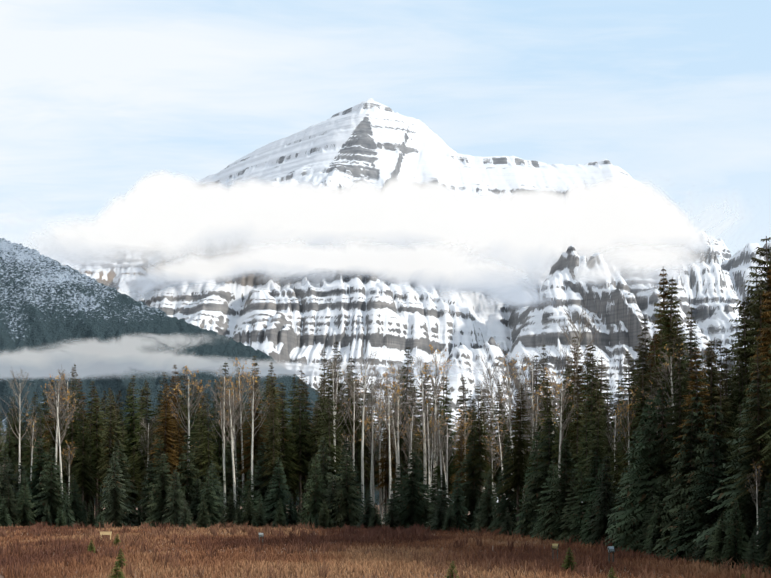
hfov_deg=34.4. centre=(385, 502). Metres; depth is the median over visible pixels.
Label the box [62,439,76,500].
aspen
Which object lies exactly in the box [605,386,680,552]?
young spruce
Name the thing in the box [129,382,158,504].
spruce
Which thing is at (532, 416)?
aspen
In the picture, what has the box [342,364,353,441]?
spruce
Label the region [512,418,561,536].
conifer tree
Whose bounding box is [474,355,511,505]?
aspen
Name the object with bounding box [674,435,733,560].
young spruce
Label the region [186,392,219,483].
spruce
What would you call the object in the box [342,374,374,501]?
spruce
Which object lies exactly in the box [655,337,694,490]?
spruce
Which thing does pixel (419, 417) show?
spruce
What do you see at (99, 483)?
spruce
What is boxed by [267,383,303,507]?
spruce
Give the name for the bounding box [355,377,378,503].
spruce
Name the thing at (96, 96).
sky
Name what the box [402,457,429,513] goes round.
young spruce
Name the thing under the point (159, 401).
spruce
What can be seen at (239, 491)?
young spruce
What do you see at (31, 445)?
spruce
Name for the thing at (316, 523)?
spruce
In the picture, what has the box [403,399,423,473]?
aspen
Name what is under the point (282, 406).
spruce
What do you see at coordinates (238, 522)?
spruce
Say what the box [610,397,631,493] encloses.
spruce
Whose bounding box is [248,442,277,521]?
young spruce
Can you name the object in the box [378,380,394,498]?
spruce
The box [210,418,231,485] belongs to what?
spruce
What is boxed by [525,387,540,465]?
spruce
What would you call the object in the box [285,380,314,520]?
spruce
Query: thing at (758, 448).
spruce
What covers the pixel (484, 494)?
young spruce
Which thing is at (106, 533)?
trail board
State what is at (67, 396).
aspen
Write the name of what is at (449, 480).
spruce
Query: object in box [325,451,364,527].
young spruce
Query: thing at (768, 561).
spruce
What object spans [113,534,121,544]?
sapling
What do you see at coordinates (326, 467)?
young spruce
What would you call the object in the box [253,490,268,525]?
young spruce
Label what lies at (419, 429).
aspen
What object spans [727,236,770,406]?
conifer tree
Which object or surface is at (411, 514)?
young spruce
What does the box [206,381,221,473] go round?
spruce
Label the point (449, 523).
spruce
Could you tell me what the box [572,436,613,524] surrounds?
young spruce
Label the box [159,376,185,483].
spruce
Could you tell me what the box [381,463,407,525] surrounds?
young spruce
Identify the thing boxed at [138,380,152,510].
spruce
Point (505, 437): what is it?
spruce
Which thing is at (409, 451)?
aspen
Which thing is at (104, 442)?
spruce
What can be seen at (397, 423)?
aspen
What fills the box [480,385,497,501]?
spruce
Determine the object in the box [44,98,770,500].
mount robson terrain
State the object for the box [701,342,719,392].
spruce
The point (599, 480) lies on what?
young spruce
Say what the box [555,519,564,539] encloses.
spruce
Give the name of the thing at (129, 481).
spruce
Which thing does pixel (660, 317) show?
spruce
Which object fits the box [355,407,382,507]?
aspen
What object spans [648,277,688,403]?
spruce
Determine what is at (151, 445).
spruce
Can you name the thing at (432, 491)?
young spruce
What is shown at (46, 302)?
forested ridge terrain
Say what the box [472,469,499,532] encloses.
young spruce
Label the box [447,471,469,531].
young spruce
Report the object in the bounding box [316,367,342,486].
spruce
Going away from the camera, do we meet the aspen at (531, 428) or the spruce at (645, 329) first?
the spruce at (645, 329)
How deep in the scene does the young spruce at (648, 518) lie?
97.92 m
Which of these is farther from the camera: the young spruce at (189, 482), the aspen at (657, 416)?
the young spruce at (189, 482)
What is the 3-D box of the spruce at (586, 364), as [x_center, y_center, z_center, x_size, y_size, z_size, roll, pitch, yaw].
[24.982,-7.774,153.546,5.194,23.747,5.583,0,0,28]
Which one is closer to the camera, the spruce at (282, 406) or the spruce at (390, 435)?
the spruce at (390, 435)
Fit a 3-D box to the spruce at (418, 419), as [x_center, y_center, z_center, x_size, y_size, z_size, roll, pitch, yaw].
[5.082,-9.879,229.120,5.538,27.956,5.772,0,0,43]
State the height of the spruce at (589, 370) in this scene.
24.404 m
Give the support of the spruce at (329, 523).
on the ground at (321, 551)
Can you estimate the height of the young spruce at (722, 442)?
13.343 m
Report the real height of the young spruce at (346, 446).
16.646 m
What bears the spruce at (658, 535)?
on the ground at (321, 551)
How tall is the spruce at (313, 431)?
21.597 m
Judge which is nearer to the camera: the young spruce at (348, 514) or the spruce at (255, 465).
the young spruce at (348, 514)
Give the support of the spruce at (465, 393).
on the ground at (321, 551)
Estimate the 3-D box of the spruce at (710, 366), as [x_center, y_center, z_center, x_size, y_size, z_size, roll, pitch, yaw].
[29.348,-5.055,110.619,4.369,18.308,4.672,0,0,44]
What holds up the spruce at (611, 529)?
on the ground at (321, 551)
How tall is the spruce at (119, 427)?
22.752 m
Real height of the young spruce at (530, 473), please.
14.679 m
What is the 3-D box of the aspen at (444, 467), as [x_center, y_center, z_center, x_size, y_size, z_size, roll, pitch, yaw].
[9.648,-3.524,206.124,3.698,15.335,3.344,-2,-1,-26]
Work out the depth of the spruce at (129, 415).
252.91 m
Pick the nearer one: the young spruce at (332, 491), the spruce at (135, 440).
the young spruce at (332, 491)
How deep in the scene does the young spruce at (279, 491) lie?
207.37 m
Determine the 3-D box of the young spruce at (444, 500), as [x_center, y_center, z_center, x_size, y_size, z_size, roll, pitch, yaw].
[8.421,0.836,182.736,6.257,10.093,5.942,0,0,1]
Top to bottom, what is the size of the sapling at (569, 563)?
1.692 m
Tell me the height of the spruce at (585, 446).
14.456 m
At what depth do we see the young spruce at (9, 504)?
207.24 m
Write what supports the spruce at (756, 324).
on the ground at (321, 551)
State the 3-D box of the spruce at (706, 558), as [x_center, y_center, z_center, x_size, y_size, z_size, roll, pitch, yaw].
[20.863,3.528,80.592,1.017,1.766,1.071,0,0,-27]
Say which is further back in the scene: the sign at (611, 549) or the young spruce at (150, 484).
the young spruce at (150, 484)
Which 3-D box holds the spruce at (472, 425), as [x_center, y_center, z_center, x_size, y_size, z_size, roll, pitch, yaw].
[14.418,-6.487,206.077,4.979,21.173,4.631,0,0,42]
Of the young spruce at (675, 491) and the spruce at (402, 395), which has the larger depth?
the spruce at (402, 395)
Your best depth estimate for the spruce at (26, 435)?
247.12 m
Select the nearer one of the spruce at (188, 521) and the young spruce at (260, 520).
the spruce at (188, 521)
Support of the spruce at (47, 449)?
on the ground at (321, 551)
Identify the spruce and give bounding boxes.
[0,413,5,481]
[0,414,18,486]
[0,447,18,511]
[0,480,19,525]
[0,499,13,526]
[2,397,21,471]
[5,405,24,482]
[11,462,29,517]
[11,478,34,526]
[13,465,19,498]
[13,471,37,522]
[14,415,23,480]
[16,398,33,477]
[21,392,44,460]
[21,424,37,481]
[21,436,54,523]
[27,423,37,478]
[30,446,68,525]
[32,404,52,476]
[34,388,53,460]
[41,380,64,455]
[41,501,51,525]
[42,445,50,490]
[44,396,58,468]
[46,400,67,487]
[47,469,69,509]
[49,485,64,524]
[52,379,66,457]
[54,506,66,527]
[57,365,85,503]
[58,392,82,497]
[58,417,77,494]
[62,495,75,527]
[64,403,89,498]
[65,475,85,526]
[66,405,100,509]
[68,481,83,520]
[74,378,88,446]
[77,381,107,508]
[78,454,94,517]
[79,419,103,509]
[82,386,105,502]
[85,502,95,527]
[86,393,108,518]
[94,391,109,507]
[94,399,107,511]
[94,439,140,525]
[95,391,124,493]
[95,451,134,527]
[95,511,103,527]
[97,395,101,509]
[98,388,124,482]
[100,398,126,485]
[101,402,128,497]
[102,403,122,484]
[102,427,113,491]
[109,391,128,440]
[118,421,138,493]
[122,376,147,513]
[122,384,142,456]
[123,512,130,525]
[125,446,143,521]
[125,458,138,504]
[128,389,147,512]
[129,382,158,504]
[134,461,155,525]
[136,390,148,512]
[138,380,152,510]
[138,438,174,524]
[139,418,159,493]
[142,454,177,527]
[149,384,180,480]
[150,372,171,441]
[154,392,161,432]
[157,389,170,478]
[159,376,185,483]
[161,469,187,524]
[169,365,186,436]
[169,434,203,523]
[170,417,188,498]
[173,367,196,439]
[176,390,197,476]
[176,405,192,495]
[178,500,193,527]
[183,513,191,528]
[186,376,200,437]
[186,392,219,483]
[189,479,201,525]
[190,396,210,485]
[190,414,205,490]
[194,383,211,455]
[194,469,221,527]
[194,498,211,527]
[196,393,221,487]
[196,461,226,525]
[196,472,210,505]
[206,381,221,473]
[209,363,244,495]
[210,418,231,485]
[214,441,246,521]
[218,515,224,527]
[221,395,239,495]
[222,490,236,525]
[228,382,246,495]
[228,413,249,506]
[233,505,242,526]
[234,367,244,496]
[237,376,272,505]
[237,402,251,500]
[239,470,257,522]
[240,356,267,491]
[241,491,257,525]
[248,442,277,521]
[250,438,264,496]
[251,516,256,526]
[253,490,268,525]
[253,500,265,526]
[259,380,282,458]
[259,395,288,495]
[259,410,281,487]
[260,363,284,472]
[260,375,276,435]
[262,384,284,487]
[262,474,277,525]
[263,374,288,483]
[263,457,295,523]
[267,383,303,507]
[274,500,286,526]
[275,383,288,497]
[281,374,304,502]
[281,435,303,508]
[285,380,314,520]
[285,437,298,509]
[285,496,297,527]
[291,383,317,491]
[291,384,298,505]
[292,505,298,525]
[293,371,315,519]
[295,500,301,521]
[297,453,328,524]
[297,458,317,523]
[302,401,319,489]
[302,436,337,519]
[303,409,319,489]
[306,376,339,486]
[306,512,315,529]
[307,352,332,458]
[314,514,320,528]
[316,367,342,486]
[318,341,352,443]
[318,474,343,527]
[318,500,331,528]
[325,396,345,486]
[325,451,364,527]
[325,516,333,528]
[334,440,363,507]
[337,371,360,457]
[342,356,375,470]
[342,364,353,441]
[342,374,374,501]
[347,464,363,513]
[351,430,366,499]
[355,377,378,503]
[356,497,374,528]
[362,489,374,521]
[364,380,381,499]
[364,406,376,508]
[366,403,387,505]
[368,502,382,528]
[374,416,397,520]
[377,437,401,498]
[378,347,421,501]
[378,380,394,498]
[381,382,407,491]
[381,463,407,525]
[383,496,401,529]
[385,396,406,497]
[392,366,410,501]
[392,452,434,528]
[400,374,427,476]
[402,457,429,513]
[403,363,434,496]
[406,418,424,489]
[419,395,433,476]
[419,499,431,527]
[424,473,441,526]
[424,475,453,527]
[426,384,452,495]
[427,377,457,497]
[428,382,437,441]
[430,377,460,497]
[430,501,446,531]
[439,458,453,496]
[441,506,457,530]
[445,377,471,498]
[447,429,496,529]
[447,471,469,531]
[449,417,471,515]
[451,407,466,487]
[459,392,478,497]
[464,386,496,491]
[466,401,477,499]
[469,497,484,530]
[470,407,488,485]
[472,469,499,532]
[476,416,497,494]
[477,391,492,460]
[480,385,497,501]
[480,479,498,528]
[485,383,512,528]
[488,438,523,533]
[492,401,510,486]
[497,387,534,525]
[497,508,514,534]
[498,415,516,501]
[505,391,523,447]
[509,520,515,535]
[511,383,528,466]
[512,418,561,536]
[513,432,547,534]
[516,498,533,536]
[520,490,537,536]
[521,414,531,495]
[523,355,542,451]
[523,425,543,502]
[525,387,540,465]
[528,345,553,490]
[529,375,559,484]
[529,459,564,540]
[529,514,538,537]
[535,502,545,537]
[538,438,583,541]
[539,383,557,463]
[547,364,579,472]
[548,392,576,497]
[550,389,560,441]
[554,345,589,483]
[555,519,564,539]
[556,475,578,542]
[557,356,579,433]
[559,337,585,419]
[562,375,589,501]
[562,471,588,543]
[571,346,605,463]
[571,402,593,489]
[571,452,605,540]
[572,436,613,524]
[575,346,595,433]
[576,345,603,450]
[576,397,613,502]
[578,374,610,476]
[578,494,599,545]
[579,464,614,541]
[585,505,608,544]
[586,455,618,546]
[588,357,614,450]
[588,381,610,460]
[596,377,620,490]
[603,511,616,545]
[604,403,659,551]
[604,472,626,543]
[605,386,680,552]
[605,430,642,544]
[605,438,623,506]
[607,350,641,481]
[607,380,623,474]
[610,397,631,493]
[612,399,674,551]
[614,379,641,498]
[615,344,654,477]
[620,398,639,490]
[622,367,651,497]
[630,335,644,407]
[631,316,651,393]
[631,333,665,445]
[634,358,663,458]
[638,488,656,552]
[639,310,668,398]
[640,369,671,453]
[641,501,665,554]
[643,477,669,550]
[644,278,678,388]
[646,526,659,555]
[647,287,688,439]
[647,475,672,538]
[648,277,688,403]
[649,266,676,364]
[651,409,706,557]
[653,323,668,412]
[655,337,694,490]
[655,420,708,552]
[656,403,740,562]
[657,394,717,556]
[659,324,686,407]
[660,311,693,468]
[666,307,705,452]
[666,503,692,559]
[672,347,718,487]
[674,331,706,411]
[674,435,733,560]
[677,376,695,450]
[683,340,730,464]
[690,524,714,563]
[693,370,770,560]
[698,343,718,442]
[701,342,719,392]
[702,343,721,403]
[702,373,736,491]
[702,546,712,563]
[703,514,731,566]
[704,340,737,440]
[706,361,722,428]
[715,348,737,451]
[716,372,740,483]
[717,442,770,558]
[719,502,750,570]
[722,405,750,511]
[723,299,761,426]
[726,360,748,453]
[728,365,748,473]
[730,348,770,536]
[732,287,754,377]
[735,337,764,446]
[735,510,755,555]
[738,533,764,571]
[740,277,770,433]
[745,269,770,446]
[746,271,770,391]
[749,481,770,565]
[752,368,770,466]
[754,485,770,549]
[755,330,770,493]
[756,304,770,372]
[761,541,770,573]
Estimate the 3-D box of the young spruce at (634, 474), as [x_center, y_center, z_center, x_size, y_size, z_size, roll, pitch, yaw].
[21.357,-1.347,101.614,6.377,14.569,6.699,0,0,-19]
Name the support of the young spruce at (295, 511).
on the ground at (321, 551)
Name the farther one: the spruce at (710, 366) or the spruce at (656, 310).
the spruce at (656, 310)
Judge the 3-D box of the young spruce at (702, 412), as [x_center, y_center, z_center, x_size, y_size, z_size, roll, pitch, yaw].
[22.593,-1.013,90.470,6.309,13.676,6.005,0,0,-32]
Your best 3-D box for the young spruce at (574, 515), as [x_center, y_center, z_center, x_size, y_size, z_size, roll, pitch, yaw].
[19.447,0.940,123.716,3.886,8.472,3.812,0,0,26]
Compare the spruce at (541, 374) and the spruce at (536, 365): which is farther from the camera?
the spruce at (536, 365)
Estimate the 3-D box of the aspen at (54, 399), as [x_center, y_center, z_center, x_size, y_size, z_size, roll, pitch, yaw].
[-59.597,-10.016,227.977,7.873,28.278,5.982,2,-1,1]
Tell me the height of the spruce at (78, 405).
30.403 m
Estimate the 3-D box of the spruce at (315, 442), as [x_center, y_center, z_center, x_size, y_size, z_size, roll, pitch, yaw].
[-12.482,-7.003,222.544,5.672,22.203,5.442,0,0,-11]
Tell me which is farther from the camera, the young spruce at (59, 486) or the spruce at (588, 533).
the young spruce at (59, 486)
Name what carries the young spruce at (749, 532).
on the ground at (321, 551)
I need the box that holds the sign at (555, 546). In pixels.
[551,543,558,559]
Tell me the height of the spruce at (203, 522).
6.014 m
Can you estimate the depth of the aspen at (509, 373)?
175.42 m
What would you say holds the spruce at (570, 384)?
on the ground at (321, 551)
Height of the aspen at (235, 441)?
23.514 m
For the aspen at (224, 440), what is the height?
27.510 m
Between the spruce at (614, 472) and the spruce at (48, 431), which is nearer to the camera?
the spruce at (614, 472)
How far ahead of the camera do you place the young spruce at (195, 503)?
205.25 m
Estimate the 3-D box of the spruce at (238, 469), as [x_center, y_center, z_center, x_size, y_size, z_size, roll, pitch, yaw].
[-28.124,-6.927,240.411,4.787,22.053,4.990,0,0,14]
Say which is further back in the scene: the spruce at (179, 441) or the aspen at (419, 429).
the spruce at (179, 441)
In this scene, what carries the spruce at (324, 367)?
on the ground at (321, 551)
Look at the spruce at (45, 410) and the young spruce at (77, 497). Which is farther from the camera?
the spruce at (45, 410)
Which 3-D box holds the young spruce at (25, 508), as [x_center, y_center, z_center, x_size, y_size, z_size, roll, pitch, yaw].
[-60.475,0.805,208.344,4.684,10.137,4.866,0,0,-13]
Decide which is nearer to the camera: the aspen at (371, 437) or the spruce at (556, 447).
the spruce at (556, 447)
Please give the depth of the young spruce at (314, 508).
198.53 m
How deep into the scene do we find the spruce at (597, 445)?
123.55 m
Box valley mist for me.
[0,332,507,381]
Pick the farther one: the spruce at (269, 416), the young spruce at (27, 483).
the spruce at (269, 416)
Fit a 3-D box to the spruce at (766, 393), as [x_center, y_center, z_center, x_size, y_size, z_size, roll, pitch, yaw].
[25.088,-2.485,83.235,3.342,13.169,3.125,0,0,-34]
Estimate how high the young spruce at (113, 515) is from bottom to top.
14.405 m
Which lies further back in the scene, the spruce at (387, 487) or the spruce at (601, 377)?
the spruce at (387, 487)
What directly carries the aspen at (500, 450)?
on the ground at (321, 551)
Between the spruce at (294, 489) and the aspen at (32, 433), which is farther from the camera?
the spruce at (294, 489)
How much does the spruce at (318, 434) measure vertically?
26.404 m
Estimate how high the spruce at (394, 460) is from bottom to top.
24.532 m
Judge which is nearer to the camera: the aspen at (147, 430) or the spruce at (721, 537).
the spruce at (721, 537)
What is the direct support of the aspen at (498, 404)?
on the ground at (321, 551)
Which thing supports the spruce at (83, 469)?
on the ground at (321, 551)
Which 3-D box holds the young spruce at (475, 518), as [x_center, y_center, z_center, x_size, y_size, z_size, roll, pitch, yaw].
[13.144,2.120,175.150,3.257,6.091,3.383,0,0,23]
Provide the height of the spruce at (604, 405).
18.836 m
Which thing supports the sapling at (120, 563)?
on the ground at (321, 551)
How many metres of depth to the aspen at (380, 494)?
231.75 m
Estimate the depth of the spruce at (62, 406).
269.40 m
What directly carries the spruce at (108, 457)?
on the ground at (321, 551)
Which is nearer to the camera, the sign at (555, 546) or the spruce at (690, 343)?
the sign at (555, 546)
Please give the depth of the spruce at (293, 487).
223.31 m
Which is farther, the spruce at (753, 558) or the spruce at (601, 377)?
the spruce at (601, 377)
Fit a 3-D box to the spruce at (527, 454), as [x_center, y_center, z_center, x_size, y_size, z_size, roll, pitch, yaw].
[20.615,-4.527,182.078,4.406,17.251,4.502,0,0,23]
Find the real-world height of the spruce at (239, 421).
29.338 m
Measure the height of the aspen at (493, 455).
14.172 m
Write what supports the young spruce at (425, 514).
on the ground at (321, 551)
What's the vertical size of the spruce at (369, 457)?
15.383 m
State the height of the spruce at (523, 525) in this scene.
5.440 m
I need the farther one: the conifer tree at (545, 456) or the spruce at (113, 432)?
the spruce at (113, 432)
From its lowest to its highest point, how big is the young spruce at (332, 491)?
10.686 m
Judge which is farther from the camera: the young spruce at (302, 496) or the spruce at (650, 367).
the young spruce at (302, 496)
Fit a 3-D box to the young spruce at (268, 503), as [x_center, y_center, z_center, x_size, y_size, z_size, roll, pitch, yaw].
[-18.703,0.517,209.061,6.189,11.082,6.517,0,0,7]
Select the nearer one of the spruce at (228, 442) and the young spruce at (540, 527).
the young spruce at (540, 527)
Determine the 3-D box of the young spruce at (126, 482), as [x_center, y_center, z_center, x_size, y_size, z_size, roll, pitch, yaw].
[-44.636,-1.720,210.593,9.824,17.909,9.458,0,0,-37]
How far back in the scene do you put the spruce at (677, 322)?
113.40 m
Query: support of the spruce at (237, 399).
on the ground at (321, 551)
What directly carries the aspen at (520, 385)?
on the ground at (321, 551)
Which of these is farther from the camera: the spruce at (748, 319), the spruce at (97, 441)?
the spruce at (97, 441)
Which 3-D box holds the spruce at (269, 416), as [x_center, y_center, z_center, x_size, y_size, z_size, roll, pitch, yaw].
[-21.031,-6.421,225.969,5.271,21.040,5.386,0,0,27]
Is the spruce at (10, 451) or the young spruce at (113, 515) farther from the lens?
the spruce at (10, 451)
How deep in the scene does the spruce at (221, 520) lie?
199.14 m
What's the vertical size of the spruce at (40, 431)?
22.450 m
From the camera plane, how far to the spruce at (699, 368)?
116.83 m
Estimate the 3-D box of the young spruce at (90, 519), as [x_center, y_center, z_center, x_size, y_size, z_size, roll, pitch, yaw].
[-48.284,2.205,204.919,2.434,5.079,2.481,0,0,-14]
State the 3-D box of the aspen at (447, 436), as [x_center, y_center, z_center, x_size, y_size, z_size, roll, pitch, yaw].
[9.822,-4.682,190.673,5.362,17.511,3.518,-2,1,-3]
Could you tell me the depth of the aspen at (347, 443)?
211.09 m
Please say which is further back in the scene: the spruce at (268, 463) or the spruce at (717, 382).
the spruce at (268, 463)
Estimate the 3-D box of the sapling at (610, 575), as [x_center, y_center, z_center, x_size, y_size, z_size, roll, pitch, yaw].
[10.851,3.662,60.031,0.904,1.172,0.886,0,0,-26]
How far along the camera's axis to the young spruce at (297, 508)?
211.08 m
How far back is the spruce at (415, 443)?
198.27 m
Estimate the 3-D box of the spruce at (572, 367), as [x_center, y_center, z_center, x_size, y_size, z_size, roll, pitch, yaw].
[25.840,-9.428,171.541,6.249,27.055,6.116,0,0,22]
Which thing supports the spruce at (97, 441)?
on the ground at (321, 551)
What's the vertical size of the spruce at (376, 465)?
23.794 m
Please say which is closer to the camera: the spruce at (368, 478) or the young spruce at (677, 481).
the young spruce at (677, 481)
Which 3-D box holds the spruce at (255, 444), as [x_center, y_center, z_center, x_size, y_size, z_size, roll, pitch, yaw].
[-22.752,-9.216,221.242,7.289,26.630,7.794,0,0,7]
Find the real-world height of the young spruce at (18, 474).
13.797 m
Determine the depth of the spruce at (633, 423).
111.67 m
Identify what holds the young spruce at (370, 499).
on the ground at (321, 551)
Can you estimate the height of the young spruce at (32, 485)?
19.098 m
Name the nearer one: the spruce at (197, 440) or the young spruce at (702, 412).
the young spruce at (702, 412)
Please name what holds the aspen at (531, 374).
on the ground at (321, 551)
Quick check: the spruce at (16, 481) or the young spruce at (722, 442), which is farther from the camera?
the spruce at (16, 481)
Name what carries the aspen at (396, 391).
on the ground at (321, 551)
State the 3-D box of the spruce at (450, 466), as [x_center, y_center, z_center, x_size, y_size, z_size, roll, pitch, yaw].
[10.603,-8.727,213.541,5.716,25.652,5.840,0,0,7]
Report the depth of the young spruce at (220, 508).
207.40 m
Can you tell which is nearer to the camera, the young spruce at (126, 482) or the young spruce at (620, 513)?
the young spruce at (620, 513)
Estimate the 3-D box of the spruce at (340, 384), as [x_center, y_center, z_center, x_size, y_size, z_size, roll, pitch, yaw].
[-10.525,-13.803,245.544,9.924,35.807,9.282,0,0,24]
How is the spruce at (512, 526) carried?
on the ground at (321, 551)
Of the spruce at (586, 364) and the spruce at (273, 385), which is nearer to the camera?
the spruce at (586, 364)
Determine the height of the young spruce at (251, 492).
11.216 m
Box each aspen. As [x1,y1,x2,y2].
[0,371,36,482]
[0,424,8,450]
[24,414,48,480]
[41,373,79,469]
[41,378,78,506]
[48,366,83,487]
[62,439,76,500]
[137,416,156,497]
[161,365,210,493]
[205,367,244,515]
[205,377,249,510]
[211,389,236,456]
[215,357,257,502]
[220,379,247,485]
[225,396,245,507]
[235,363,275,499]
[310,351,356,488]
[317,359,356,433]
[336,368,370,470]
[339,430,354,458]
[344,350,380,508]
[347,373,389,505]
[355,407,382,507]
[362,365,403,523]
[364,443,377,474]
[370,357,418,494]
[374,424,393,523]
[375,366,405,507]
[380,360,414,496]
[380,431,396,509]
[382,404,404,501]
[397,417,426,471]
[400,425,419,473]
[403,356,439,508]
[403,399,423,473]
[413,396,446,501]
[416,343,454,496]
[418,427,445,501]
[422,413,456,490]
[425,408,448,503]
[433,437,451,481]
[434,415,459,502]
[453,408,474,514]
[460,373,499,491]
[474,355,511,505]
[481,413,509,494]
[483,435,503,492]
[484,377,515,443]
[489,350,518,517]
[497,353,537,502]
[515,353,548,438]
[522,386,548,493]
[523,409,538,452]
[524,402,544,460]
[530,367,568,441]
[534,303,609,441]
[545,372,578,490]
[604,405,621,481]
[611,385,641,485]
[641,339,697,446]
[643,395,671,476]
[745,460,763,545]
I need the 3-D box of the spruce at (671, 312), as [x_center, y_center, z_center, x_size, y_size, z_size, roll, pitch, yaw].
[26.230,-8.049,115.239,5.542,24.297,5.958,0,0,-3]
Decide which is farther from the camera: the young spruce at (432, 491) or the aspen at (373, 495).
the aspen at (373, 495)
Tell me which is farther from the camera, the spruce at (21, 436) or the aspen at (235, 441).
the spruce at (21, 436)
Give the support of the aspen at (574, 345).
on the ground at (321, 551)
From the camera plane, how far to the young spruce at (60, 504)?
213.26 m
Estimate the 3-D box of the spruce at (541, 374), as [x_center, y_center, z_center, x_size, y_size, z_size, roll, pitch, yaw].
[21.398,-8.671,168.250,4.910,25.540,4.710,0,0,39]
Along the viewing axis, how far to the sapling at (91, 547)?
98.60 m
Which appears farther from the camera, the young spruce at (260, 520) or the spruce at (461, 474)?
the young spruce at (260, 520)
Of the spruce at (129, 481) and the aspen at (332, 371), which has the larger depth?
the spruce at (129, 481)
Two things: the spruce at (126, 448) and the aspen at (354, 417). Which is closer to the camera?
the aspen at (354, 417)
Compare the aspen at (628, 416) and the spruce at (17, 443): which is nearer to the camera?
the aspen at (628, 416)
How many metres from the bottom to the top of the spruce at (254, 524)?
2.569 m
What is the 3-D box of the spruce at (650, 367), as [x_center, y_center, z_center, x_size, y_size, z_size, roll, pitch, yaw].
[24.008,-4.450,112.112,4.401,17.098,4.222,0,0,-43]
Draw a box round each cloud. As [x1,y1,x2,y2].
[2,169,760,318]
[108,237,712,309]
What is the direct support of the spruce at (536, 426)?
on the ground at (321, 551)
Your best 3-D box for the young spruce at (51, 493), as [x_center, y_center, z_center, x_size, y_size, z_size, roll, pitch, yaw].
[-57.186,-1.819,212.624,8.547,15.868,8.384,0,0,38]
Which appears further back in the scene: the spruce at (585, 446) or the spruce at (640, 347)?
the spruce at (640, 347)
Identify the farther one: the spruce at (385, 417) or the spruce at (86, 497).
the spruce at (385, 417)
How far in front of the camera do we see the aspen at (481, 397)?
201.29 m
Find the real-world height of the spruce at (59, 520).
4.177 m
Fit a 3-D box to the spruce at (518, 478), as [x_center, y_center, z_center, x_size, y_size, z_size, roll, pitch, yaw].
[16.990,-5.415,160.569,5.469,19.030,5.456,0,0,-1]
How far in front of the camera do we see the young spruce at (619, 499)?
113.95 m
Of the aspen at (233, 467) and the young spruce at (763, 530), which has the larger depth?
the aspen at (233, 467)
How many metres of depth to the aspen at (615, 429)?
125.10 m
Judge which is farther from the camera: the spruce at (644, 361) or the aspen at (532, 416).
the aspen at (532, 416)
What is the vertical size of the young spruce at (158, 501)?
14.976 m
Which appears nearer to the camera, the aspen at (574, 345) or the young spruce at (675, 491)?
the young spruce at (675, 491)
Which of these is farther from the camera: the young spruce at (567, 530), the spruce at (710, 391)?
the young spruce at (567, 530)
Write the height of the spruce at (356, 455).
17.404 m
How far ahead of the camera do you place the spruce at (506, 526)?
153.31 m
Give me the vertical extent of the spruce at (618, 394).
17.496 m
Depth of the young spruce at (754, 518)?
78.92 m
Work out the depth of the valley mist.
2288.20 m
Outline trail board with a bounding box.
[100,532,111,539]
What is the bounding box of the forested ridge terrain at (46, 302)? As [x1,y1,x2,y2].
[0,238,407,504]
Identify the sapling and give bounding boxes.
[88,540,95,553]
[109,561,124,577]
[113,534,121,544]
[116,549,125,566]
[444,561,458,577]
[562,547,577,570]
[608,567,617,577]
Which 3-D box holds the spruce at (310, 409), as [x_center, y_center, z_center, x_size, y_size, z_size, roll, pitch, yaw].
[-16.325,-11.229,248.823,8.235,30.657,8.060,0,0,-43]
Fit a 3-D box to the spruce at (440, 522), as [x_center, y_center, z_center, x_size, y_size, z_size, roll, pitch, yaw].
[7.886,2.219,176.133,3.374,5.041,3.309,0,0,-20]
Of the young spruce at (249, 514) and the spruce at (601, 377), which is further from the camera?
the young spruce at (249, 514)
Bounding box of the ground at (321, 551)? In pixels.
[0,505,752,577]
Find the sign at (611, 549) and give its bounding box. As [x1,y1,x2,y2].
[607,546,615,561]
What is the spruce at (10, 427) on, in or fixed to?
on the ground at (321, 551)
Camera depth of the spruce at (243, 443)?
248.32 m
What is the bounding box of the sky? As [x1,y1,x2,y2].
[0,0,770,256]
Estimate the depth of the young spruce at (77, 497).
217.67 m
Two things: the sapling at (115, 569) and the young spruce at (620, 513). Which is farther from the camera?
the young spruce at (620, 513)
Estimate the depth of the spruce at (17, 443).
247.53 m
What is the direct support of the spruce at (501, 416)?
on the ground at (321, 551)
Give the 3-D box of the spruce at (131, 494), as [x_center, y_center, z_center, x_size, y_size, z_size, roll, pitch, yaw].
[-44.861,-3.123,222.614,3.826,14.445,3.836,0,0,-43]
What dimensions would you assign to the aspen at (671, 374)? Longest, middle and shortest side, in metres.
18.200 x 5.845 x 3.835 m
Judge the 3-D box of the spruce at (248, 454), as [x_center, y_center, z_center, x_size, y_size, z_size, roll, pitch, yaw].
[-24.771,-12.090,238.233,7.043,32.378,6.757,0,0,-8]
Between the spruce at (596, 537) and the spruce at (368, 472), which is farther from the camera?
the spruce at (368, 472)
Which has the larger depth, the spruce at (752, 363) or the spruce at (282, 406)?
the spruce at (282, 406)
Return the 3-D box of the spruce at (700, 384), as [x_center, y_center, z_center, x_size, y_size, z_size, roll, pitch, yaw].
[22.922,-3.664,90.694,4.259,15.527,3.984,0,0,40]
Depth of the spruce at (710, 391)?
92.02 m
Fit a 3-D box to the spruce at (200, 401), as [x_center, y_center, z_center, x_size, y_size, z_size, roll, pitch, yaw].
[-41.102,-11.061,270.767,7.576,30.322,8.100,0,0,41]
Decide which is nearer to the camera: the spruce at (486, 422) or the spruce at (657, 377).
the spruce at (657, 377)
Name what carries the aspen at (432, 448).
on the ground at (321, 551)
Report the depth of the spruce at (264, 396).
265.39 m
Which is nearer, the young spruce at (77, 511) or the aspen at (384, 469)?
the young spruce at (77, 511)
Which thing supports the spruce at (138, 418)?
on the ground at (321, 551)
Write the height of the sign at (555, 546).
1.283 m
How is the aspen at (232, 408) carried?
on the ground at (321, 551)

